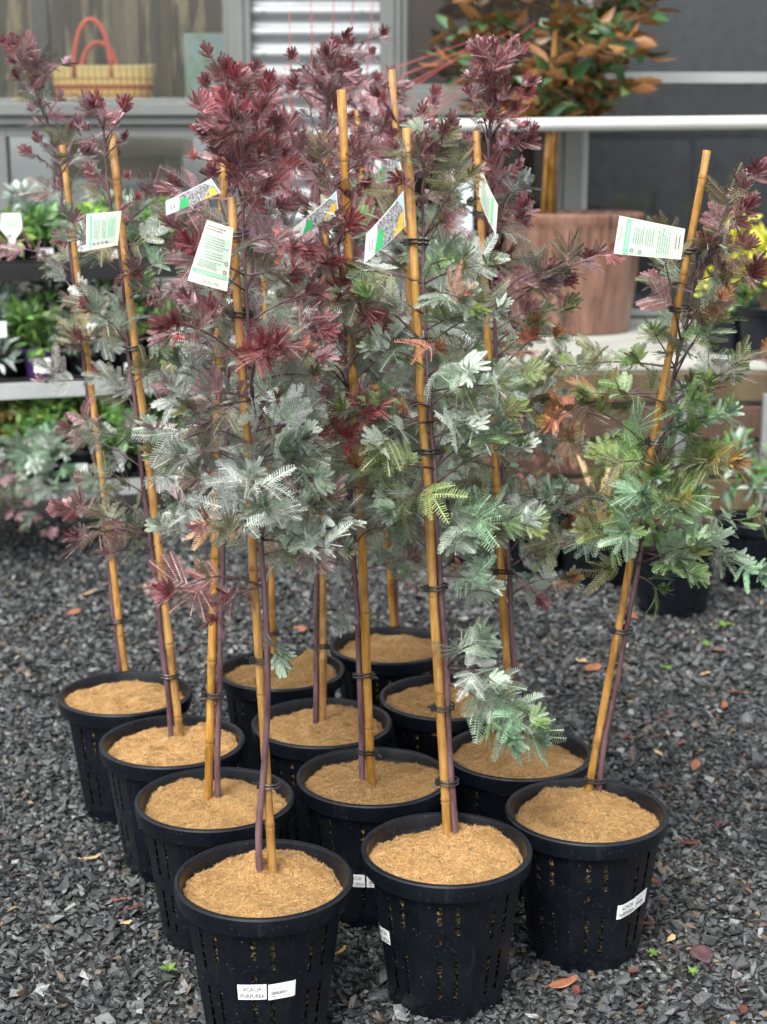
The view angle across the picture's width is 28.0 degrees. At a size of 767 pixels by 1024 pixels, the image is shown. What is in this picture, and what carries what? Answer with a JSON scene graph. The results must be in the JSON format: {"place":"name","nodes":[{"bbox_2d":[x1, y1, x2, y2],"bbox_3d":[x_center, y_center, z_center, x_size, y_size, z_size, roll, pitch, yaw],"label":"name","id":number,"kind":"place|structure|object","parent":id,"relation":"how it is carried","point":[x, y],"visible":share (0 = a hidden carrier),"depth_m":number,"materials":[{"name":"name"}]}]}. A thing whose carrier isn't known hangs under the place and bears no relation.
{"place":"outdoors","nodes":[
{"label":"outdoors","id":0,"kind":"place"},
{"bbox_2d":[0,457,766,1023],"bbox_3d":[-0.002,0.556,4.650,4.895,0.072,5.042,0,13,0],"label":"gravel","id":1,"kind":"structure","parent":0,"point":[704,998],"depth_m":4.10,"materials":[{"name":"grey gravel"}]},
{"bbox_2d":[65,608,80,614],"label":"fallen leaf","id":2,"kind":"object","parent":1,"relation":"on","point":[77,610],"visible":1,"depth_m":5.49,"materials":[{"name":"orange plant"}]},
{"bbox_2d":[79,853,101,858],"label":"fallen leaf","id":3,"kind":"object","parent":1,"relation":"on","point":[94,856],"visible":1,"depth_m":3.57,"materials":[{"name":"yellow plant"}]},
{"bbox_2d":[0,29,192,825],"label":"potted wattle","id":4,"kind":"object","parent":1,"relation":"on","point":[94,709],"visible":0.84,"depth_m":3.75,"materials":[{"name":"purple plant"}]},
{"bbox_2d":[110,897,131,900],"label":"fallen leaf","id":5,"kind":"object","parent":1,"relation":"on","point":[114,899],"visible":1,"depth_m":3.36,"materials":[{"name":"orange plant"}]},
{"bbox_2d":[0,257,241,511],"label":"plant stand","id":6,"kind":"object","parent":1,"relation":"on","point":[19,387],"visible":0.11,"depth_m":6.16,"materials":[{"name":"paint"}]},
{"bbox_2d":[0,281,24,377],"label":"potted plant","id":7,"kind":"object","parent":6,"relation":"on","point":[8,360],"visible":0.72,"depth_m":6.12,"materials":[{"name":"green plant"}]},
{"bbox_2d":[0,399,32,465],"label":"potted plant","id":8,"kind":"object","parent":6,"relation":"on","point":[10,413],"visible":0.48,"depth_m":6.24,"materials":[{"name":"green plant"}]},
{"bbox_2d":[0,203,36,259],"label":"potted plant","id":9,"kind":"object","parent":6,"relation":"on","point":[11,226],"visible":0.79,"depth_m":6.01,"materials":[{"name":"white plant"}]},
{"bbox_2d":[0,284,42,377],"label":"potted plant","id":10,"kind":"object","parent":6,"relation":"on","point":[20,367],"visible":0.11,"depth_m":6.38,"materials":[{"name":"green plant"}]},
{"bbox_2d":[0,447,57,539],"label":"wattle seedling","id":11,"kind":"object","parent":6,"relation":"on","point":[12,476],"visible":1,"depth_m":6.02,"materials":[{"name":"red plant"}]},
{"bbox_2d":[1,178,65,259],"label":"potted plant","id":12,"kind":"object","parent":6,"relation":"on","point":[16,187],"visible":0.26,"depth_m":6.27,"materials":[{"name":"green plant"}]},
{"bbox_2d":[0,285,70,379],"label":"potted plant","id":13,"kind":"object","parent":6,"relation":"on","point":[36,329],"visible":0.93,"depth_m":6.14,"materials":[{"name":"green plant"}]},
{"bbox_2d":[0,397,71,479],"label":"potted plant","id":14,"kind":"object","parent":6,"relation":"on","point":[37,414],"visible":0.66,"depth_m":6.20,"materials":[{"name":"green plant"}]},
{"bbox_2d":[0,416,92,520],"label":"wattle seedling","id":15,"kind":"object","parent":6,"relation":"on","point":[41,460],"visible":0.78,"depth_m":6.07,"materials":[{"name":"plant"}]},
{"bbox_2d":[19,202,73,259],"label":"potted plant","id":16,"kind":"object","parent":6,"relation":"on","point":[42,231],"visible":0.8,"depth_m":6.11,"materials":[{"name":"green plant"}]},
{"bbox_2d":[18,256,90,373],"bbox_3d":[-1.364,-0.809,6.402,0.381,0.505,0.273,-3,13,-12],"label":"potted plant","id":17,"kind":"object","parent":6,"relation":"on","point":[44,285],"visible":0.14,"depth_m":6.38,"materials":[{"name":"green plant"}]},
{"bbox_2d":[46,371,97,474],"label":"potted plant","id":18,"kind":"object","parent":6,"relation":"on","point":[60,461],"visible":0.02,"depth_m":6.54,"materials":[{"name":"green plant"}]},
{"bbox_2d":[43,395,110,476],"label":"potted plant","id":19,"kind":"object","parent":6,"relation":"on","point":[82,457],"visible":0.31,"depth_m":6.32,"materials":[{"name":"green plant"}]},
{"bbox_2d":[56,201,108,258],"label":"potted plant","id":20,"kind":"object","parent":6,"relation":"on","point":[85,206],"visible":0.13,"depth_m":6.13,"materials":[{"name":"green plant"}]},
{"bbox_2d":[45,279,122,374],"bbox_3d":[-1.210,-0.736,6.224,0.332,0.442,0.317,-3,13,-12],"label":"potted plant","id":21,"kind":"object","parent":6,"relation":"on","point":[76,361],"visible":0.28,"depth_m":6.21,"materials":[{"name":"green plant"}]},
{"bbox_2d":[63,279,141,372],"bbox_3d":[-1.177,-0.805,6.505,0.338,0.450,0.298,2,13,7],"label":"potted plant","id":22,"kind":"object","parent":6,"relation":"on","point":[111,282],"visible":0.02,"depth_m":6.44,"materials":[{"name":"green plant"}]},
{"bbox_2d":[84,187,150,257],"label":"potted plant","id":23,"kind":"object","parent":6,"relation":"on","point":[114,208],"visible":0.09,"depth_m":6.44,"materials":[{"name":"green plant"}]},
{"bbox_2d":[92,195,143,257],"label":"potted plant","id":24,"kind":"object","parent":6,"relation":"on","point":[104,203],"visible":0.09,"depth_m":6.21,"materials":[{"name":"green plant"}]},
{"bbox_2d":[101,393,137,469],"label":"potted plant","id":25,"kind":"object","parent":6,"relation":"on","point":[128,402],"visible":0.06,"depth_m":6.61,"materials":[{"name":"green plant"}]},
{"bbox_2d":[97,395,142,479],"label":"potted plant","id":26,"kind":"object","parent":6,"relation":"on","point":[114,415],"visible":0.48,"depth_m":6.29,"materials":[{"name":"green plant"}]},
{"bbox_2d":[90,287,150,372],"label":"potted plant","id":27,"kind":"object","parent":6,"relation":"on","point":[120,360],"visible":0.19,"depth_m":6.32,"materials":[{"name":"green plant"}]},
{"bbox_2d":[133,281,166,370],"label":"potted plant","id":28,"kind":"object","parent":6,"relation":"on","point":[144,342],"visible":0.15,"depth_m":6.49,"materials":[{"name":"green plant"}]},
{"bbox_2d":[132,196,179,256],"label":"potted plant","id":29,"kind":"object","parent":6,"relation":"on","point":[146,214],"visible":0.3,"depth_m":6.27,"materials":[{"name":"green plant"}]},
{"bbox_2d":[127,392,185,471],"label":"potted plant","id":30,"kind":"object","parent":6,"relation":"on","point":[157,413],"visible":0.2,"depth_m":6.44,"materials":[{"name":"green plant"}]},
{"bbox_2d":[144,294,208,369],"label":"potted plant","id":31,"kind":"object","parent":6,"relation":"on","point":[157,312],"visible":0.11,"depth_m":6.32,"materials":[{"name":"green plant"}]},
{"bbox_2d":[117,902,141,912],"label":"fallen leaf","id":32,"kind":"object","parent":1,"relation":"on","point":[130,907],"visible":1,"depth_m":3.33,"materials":[{"name":"red plant"}]},
{"bbox_2d":[44,86,244,883],"bbox_3d":[-0.528,-0.044,3.413,0.466,1.746,0.350,10,16,36],"label":"potted wattle","id":33,"kind":"object","parent":1,"relation":"on","point":[137,756],"visible":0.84,"depth_m":3.40,"materials":[{"name":"green plant"}]},
{"bbox_2d":[86,211,121,250],"bbox_3d":[-0.577,-0.580,3.168,0.077,0.081,0.006,0,13,0],"label":"plant tag","id":34,"kind":"object","parent":33,"relation":"attached to","point":[102,229],"visible":1,"depth_m":3.17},
{"bbox_2d":[158,961,177,970],"bbox_3d":[-0.425,0.911,3.072,0.041,0.010,0.032,11,17,41],"label":"weed sprout","id":35,"kind":"object","parent":1,"relation":"on","point":[169,966],"visible":1,"depth_m":3.08,"materials":[{"name":"green plant"}]},
{"bbox_2d":[134,39,324,955],"bbox_3d":[-0.334,0.003,3.066,0.379,1.810,0.341,-11,17,-41],"label":"potted wattle","id":36,"kind":"object","parent":1,"relation":"on","point":[183,817],"visible":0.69,"depth_m":3.07,"materials":[{"name":"green plant"}]},
{"bbox_2d":[166,179,220,214],"bbox_3d":[-0.342,-0.568,2.768,0.106,0.064,0.011,-8,15,-32],"label":"plant tag","id":37,"kind":"object","parent":36,"relation":"attached to","point":[207,189],"visible":1,"depth_m":2.77,"materials":[{"name":"white plastic"}]},
{"bbox_2d":[142,69,344,770],"bbox_3d":[-0.325,-0.190,3.915,0.514,1.805,0.357,11,17,41],"label":"potted wattle","id":38,"kind":"object","parent":1,"relation":"on","point":[239,686],"visible":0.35,"depth_m":3.92,"materials":[{"name":"purple plant"}]},
{"bbox_2d":[131,78,366,1023],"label":"potted wattle","id":39,"kind":"object","parent":1,"relation":"on","point":[260,914],"visible":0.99,"depth_m":2.67,"materials":[{"name":"green plant"}]},
{"bbox_2d":[188,220,233,290],"bbox_3d":[-0.285,-0.421,2.528,0.078,0.117,0.006,0,13,0],"label":"plant tag","id":40,"kind":"object","parent":39,"relation":"attached to","point":[211,265],"visible":1,"depth_m":2.53,"materials":[{"name":"white plastic"}]},
{"bbox_2d":[261,416,315,543],"bbox_3d":[-0.361,-0.184,6.425,0.306,0.663,0.408,3,13,12],"label":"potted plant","id":41,"kind":"object","parent":1,"relation":"on","point":[287,478],"visible":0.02,"depth_m":6.43,"materials":[{"name":"green plant"}]},
{"bbox_2d":[238,230,342,413],"bbox_3d":[-0.428,-0.636,6.963,0.550,1.306,0.064,0,13,0],"label":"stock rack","id":42,"kind":"object","parent":1,"relation":"on","point":[279,266],"visible":0.04,"depth_m":6.82,"materials":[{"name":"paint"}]},
{"bbox_2d":[289,625,306,630],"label":"fallen leaf","id":43,"kind":"object","parent":1,"relation":"on","point":[301,628],"visible":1,"depth_m":5.29,"materials":[{"name":"orange plant"}]},
{"bbox_2d":[227,27,402,843],"bbox_3d":[-0.156,-0.128,3.503,0.413,1.869,0.404,0,13,0],"label":"potted wattle","id":44,"kind":"object","parent":1,"relation":"on","point":[303,731],"visible":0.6,"depth_m":3.50,"materials":[{"name":"purple plant"}]},
{"bbox_2d":[373,158,401,182],"bbox_3d":[0.009,-0.779,3.513,0.073,0.057,0.005,0,13,0],"label":"plant tag","id":45,"kind":"object","parent":44,"relation":"attached to","point":[381,165],"visible":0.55,"depth_m":3.51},
{"bbox_2d":[335,945,346,954],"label":"fallen leaf","id":46,"kind":"object","parent":1,"relation":"on","point":[342,949],"visible":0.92,"depth_m":3.15,"materials":[{"name":"plant"}]},
{"bbox_2d":[271,89,440,929],"bbox_3d":[-0.017,0.044,3.074,0.398,1.726,0.551,-6,14,-23],"label":"potted wattle","id":47,"kind":"object","parent":1,"relation":"on","point":[351,798],"visible":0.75,"depth_m":3.16,"materials":[{"name":"green plant"}]},
{"bbox_2d":[292,191,337,239],"bbox_3d":[-0.125,-0.542,2.819,0.104,0.092,0.007,-9,16,-35],"label":"plant tag","id":48,"kind":"object","parent":47,"relation":"attached to","point":[318,215],"visible":0.88,"depth_m":2.82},
{"bbox_2d":[285,23,450,747],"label":"potted wattle","id":49,"kind":"object","parent":1,"relation":"on","point":[397,652],"visible":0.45,"depth_m":4.10,"materials":[{"name":"purple plant"}]},
{"bbox_2d":[0,549,766,1023],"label":"leaf litter","id":50,"kind":"object","parent":1,"relation":"on","point":[622,771],"visible":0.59,"depth_m":4.22,"materials":[{"name":"brown plant"}]},
{"bbox_2d":[284,0,535,533],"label":"red stemmed maple","id":51,"kind":"object","parent":1,"relation":"on","point":[291,102],"visible":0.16,"depth_m":6.36,"materials":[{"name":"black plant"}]},
{"bbox_2d":[353,61,515,812],"bbox_3d":[0.118,-0.148,3.701,0.411,1.820,0.448,0,13,0],"label":"potted wattle","id":52,"kind":"object","parent":1,"relation":"on","point":[405,703],"visible":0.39,"depth_m":3.68,"materials":[{"name":"plant"}]},
{"bbox_2d":[306,99,566,1020],"bbox_3d":[0.107,0.097,2.902,0.400,1.701,0.470,-10,16,-36],"label":"potted wattle","id":53,"kind":"object","parent":1,"relation":"on","point":[448,880],"visible":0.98,"depth_m":2.86,"materials":[{"name":"green plant"}]},
{"bbox_2d":[364,192,404,262],"bbox_3d":[0.003,-0.490,2.641,0.087,0.121,0.006,-9,16,-35],"label":"plant tag","id":54,"kind":"object","parent":53,"relation":"hanging from","point":[387,228],"visible":1,"depth_m":2.64,"materials":[{"name":"white plastic"}]},
{"bbox_2d":[449,169,473,489],"bbox_3d":[0.307,-0.577,6.158,0.092,1.554,0.092,0,13,0],"label":"square post","id":55,"kind":"object","parent":1,"relation":"on","point":[468,223],"visible":0.06,"depth_m":5.98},
{"bbox_2d":[440,392,513,568],"bbox_3d":[0.378,-0.136,6.086,0.367,0.721,0.330,0,13,1],"label":"potted plant","id":56,"kind":"object","parent":1,"relation":"on","point":[488,460],"visible":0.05,"depth_m":6.05,"materials":[{"name":"green plant"}]},
{"bbox_2d":[426,33,625,899],"bbox_3d":[0.300,-0.078,3.332,0.445,1.848,0.420,0,13,0],"label":"potted wattle","id":57,"kind":"object","parent":1,"relation":"on","point":[486,786],"visible":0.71,"depth_m":3.30,"materials":[{"name":"plant"}]},
{"bbox_2d":[479,172,497,233],"bbox_3d":[0.208,-0.627,3.082,0.008,0.139,0.061,-8,15,-32],"label":"plant tag","id":58,"kind":"object","parent":57,"relation":"attached to","point":[489,203],"visible":0.94,"depth_m":3.08,"materials":[{"name":"white plastic"}]},
{"bbox_2d":[499,406,586,576],"bbox_3d":[0.605,-0.123,6.024,0.422,0.723,0.314,-9,16,-34],"label":"potted plant","id":59,"kind":"object","parent":1,"relation":"on","point":[519,567],"visible":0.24,"depth_m":5.99,"materials":[{"name":"green plant"}]},
{"bbox_2d":[542,975,577,987],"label":"fallen leaf","id":60,"kind":"object","parent":1,"relation":"on","point":[563,982],"visible":1,"depth_m":3.02,"materials":[{"name":"orange plant"}]},
{"bbox_2d":[572,984,579,995],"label":"fallen leaf","id":61,"kind":"object","parent":1,"relation":"on","point":[576,989],"visible":1,"depth_m":3.00,"materials":[{"name":"red plant"}]},
{"bbox_2d":[582,663,601,670],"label":"fallen leaf","id":62,"kind":"object","parent":1,"relation":"on","point":[595,666],"visible":1,"depth_m":4.89,"materials":[{"name":"orange plant"}]},
{"bbox_2d":[556,445,632,587],"bbox_3d":[0.829,-0.004,5.902,0.337,0.547,0.341,-1,13,-3],"label":"potted plant","id":63,"kind":"object","parent":1,"relation":"on","point":[570,561],"visible":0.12,"depth_m":5.84,"materials":[{"name":"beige plant"}]},
{"bbox_2d":[471,318,766,512],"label":"terrace","id":64,"kind":"structure","parent":1,"relation":"on","point":[627,339],"depth_m":6.78,"materials":[{"name":"concrete"}]},
{"bbox_2d":[504,210,644,335],"bbox_3d":[0.929,-1.193,7.607,0.698,0.574,0.698,0,13,0],"label":"copper planter","id":65,"kind":"object","parent":64,"relation":"on","point":[605,306],"visible":0.59,"depth_m":7.35,"materials":[{"name":"metal"}]},
{"bbox_2d":[417,0,681,213],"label":"magnolia tree","id":66,"kind":"object","parent":65,"relation":"in","point":[598,34],"visible":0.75,"depth_m":7.30,"materials":[{"name":"green plant"}]},
{"bbox_2d":[424,115,766,131],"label":"handrail","id":67,"kind":"object","parent":64,"relation":"on","point":[650,123],"visible":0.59,"depth_m":6.18,"materials":[{"name":"metal"}]},
{"bbox_2d":[693,214,765,353],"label":"potted plant","id":68,"kind":"object","parent":64,"relation":"on","point":[732,342],"visible":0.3,"depth_m":6.68,"materials":[{"name":"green plant"}]},
{"bbox_2d":[730,211,766,358],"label":"potted plant","id":69,"kind":"object","parent":64,"relation":"on","point":[754,326],"visible":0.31,"depth_m":6.54,"materials":[{"name":"yellow plant"}]},
{"bbox_2d":[488,371,766,527],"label":"timber retaining wall","id":70,"kind":"structure","parent":1,"relation":"on","point":[754,417],"depth_m":6.31,"materials":[{"name":"wood"}]},
{"bbox_2d":[505,150,766,973],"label":"potted wattle","id":71,"kind":"object","parent":1,"relation":"on","point":[594,843],"visible":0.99,"depth_m":3.04,"materials":[{"name":"green plant"}]},
{"bbox_2d":[614,216,684,259],"bbox_3d":[0.488,-0.503,2.817,0.130,0.080,0.006,0,13,0],"label":"plant tag","id":72,"kind":"object","parent":71,"relation":"attached to","point":[636,237],"visible":1,"depth_m":2.82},
{"bbox_2d":[643,920,655,923],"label":"fallen leaf","id":73,"kind":"object","parent":1,"relation":"on","point":[649,922],"visible":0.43,"depth_m":3.26,"materials":[{"name":"red plant"}]},
{"bbox_2d":[647,948,658,956],"bbox_3d":[0.550,0.897,3.136,0.029,0.010,0.033,0,13,0],"label":"weed sprout","id":74,"kind":"object","parent":1,"relation":"on","point":[653,951],"visible":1,"depth_m":3.14,"materials":[{"name":"green plant"}]},
{"bbox_2d":[660,665,672,668],"bbox_3d":[0.898,0.491,4.876,0.043,0.017,0.052,3,13,12],"label":"weed sprout","id":75,"kind":"object","parent":1,"relation":"on","point":[664,667],"visible":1,"depth_m":4.88,"materials":[{"name":"green plant"}]},
{"bbox_2d":[615,459,719,618],"bbox_3d":[1.033,0.065,5.506,0.384,0.590,0.354,10,17,38],"label":"potted plant","id":76,"kind":"object","parent":1,"relation":"on","point":[684,600],"visible":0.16,"depth_m":5.45,"materials":[{"name":"green plant"}]},
{"bbox_2d":[666,934,675,941],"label":"fallen leaf","id":77,"kind":"object","parent":1,"relation":"on","point":[671,937],"visible":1,"depth_m":3.19,"materials":[{"name":"yellow plant"}]},
{"bbox_2d":[675,840,699,843],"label":"fallen leaf","id":78,"kind":"object","parent":1,"relation":"on","point":[692,842],"visible":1,"depth_m":3.64,"materials":[{"name":"red plant"}]},
{"bbox_2d":[688,966,699,974],"bbox_3d":[0.618,0.914,3.061,0.023,0.009,0.029,0,13,0],"label":"weed sprout","id":79,"kind":"object","parent":1,"relation":"on","point":[693,971],"visible":1,"depth_m":3.06,"materials":[{"name":"green plant"}]},
{"bbox_2d":[690,759,700,770],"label":"fallen leaf","id":80,"kind":"object","parent":1,"relation":"on","point":[695,764],"visible":1,"depth_m":4.11,"materials":[{"name":"orange plant"}]},
{"bbox_2d":[690,944,712,966],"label":"fallen leaf","id":81,"kind":"object","parent":1,"relation":"on","point":[703,953],"visible":1,"depth_m":3.13,"materials":[{"name":"plant"}]},
{"bbox_2d":[702,639,710,645],"bbox_3d":[1.075,0.438,5.114,0.034,0.014,0.050,3,13,15],"label":"weed sprout","id":82,"kind":"object","parent":1,"relation":"on","point":[705,642],"visible":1,"depth_m":5.12,"materials":[{"name":"green plant"}]},
{"bbox_2d":[721,701,727,708],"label":"fallen leaf","id":83,"kind":"object","parent":1,"relation":"on","point":[724,704],"visible":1,"depth_m":4.56,"materials":[{"name":"orange plant"}]},
{"bbox_2d":[719,619,732,626],"bbox_3d":[1.189,0.387,5.330,0.058,0.015,0.057,0,13,0],"label":"weed sprout","id":84,"kind":"object","parent":1,"relation":"on","point":[722,623],"visible":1,"depth_m":5.34,"materials":[{"name":"green plant"}]},
{"bbox_2d":[708,422,766,590],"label":"potted plant","id":85,"kind":"object","parent":1,"relation":"on","point":[753,542],"visible":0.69,"depth_m":5.79,"materials":[{"name":"green plant"}]},
{"bbox_2d":[739,1005,747,1013],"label":"fallen leaf","id":86,"kind":"object","parent":1,"relation":"on","point":[743,1008],"visible":1,"depth_m":2.93,"materials":[{"name":"red plant"}]},
{"bbox_2d":[0,0,766,454],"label":"shop building","id":87,"kind":"structure","parent":0,"point":[718,64],"depth_m":8.18,"materials":[{"name":"grey paint"}]},
{"bbox_2d":[50,17,154,97],"bbox_3d":[-1.516,-2.434,8.284,0.569,0.432,0.234,0,13,0],"label":"shopping basket","id":88,"kind":"object","parent":87,"relation":"on","point":[110,80],"visible":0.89,"depth_m":8.21,"materials":[{"name":"wicker"}]},
{"bbox_2d":[0,0,228,102],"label":"window","id":89,"kind":"structure","parent":87,"relation":"in","point":[225,6],"depth_m":8.00,"materials":[{"name":"grey paint"}]},
{"bbox_2d":[0,125,231,281],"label":"window","id":90,"kind":"structure","parent":87,"relation":"in","point":[6,131],"depth_m":8.04,"materials":[{"name":"grey paint"}]},
{"bbox_2d":[49,137,192,258],"bbox_3d":[-1.540,-1.378,9.268,0.766,1.706,0.520,0,13,0],"label":"display counter","id":91,"kind":"object","parent":87,"relation":"in","point":[146,156],"visible":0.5,"depth_m":8.88,"materials":[{"name":"beige paint"}]},
{"bbox_2d":[184,33,224,97],"bbox_3d":[-0.946,-2.431,8.421,0.286,0.366,0.025,0,13,0],"label":"picture board","id":92,"kind":"object","parent":87,"relation":"on","point":[195,62],"visible":0.3,"depth_m":8.39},
{"bbox_2d":[401,0,469,89],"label":"window","id":93,"kind":"structure","parent":87,"relation":"in","point":[403,2],"depth_m":7.95,"materials":[{"name":"grey paint"}]},
{"bbox_2d":[400,116,563,317],"bbox_3d":[0.519,-1.560,8.179,0.855,1.057,0.080,0,13,0],"label":"window","id":94,"kind":"structure","parent":87,"relation":"in","point":[561,167],"depth_m":8.09,"materials":[{"name":"grey paint"}]},
{"bbox_2d":[580,0,766,315],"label":"window","id":95,"kind":"structure","parent":87,"relation":"in","point":[667,77],"depth_m":7.97,"materials":[{"name":"metal"}]}
]}

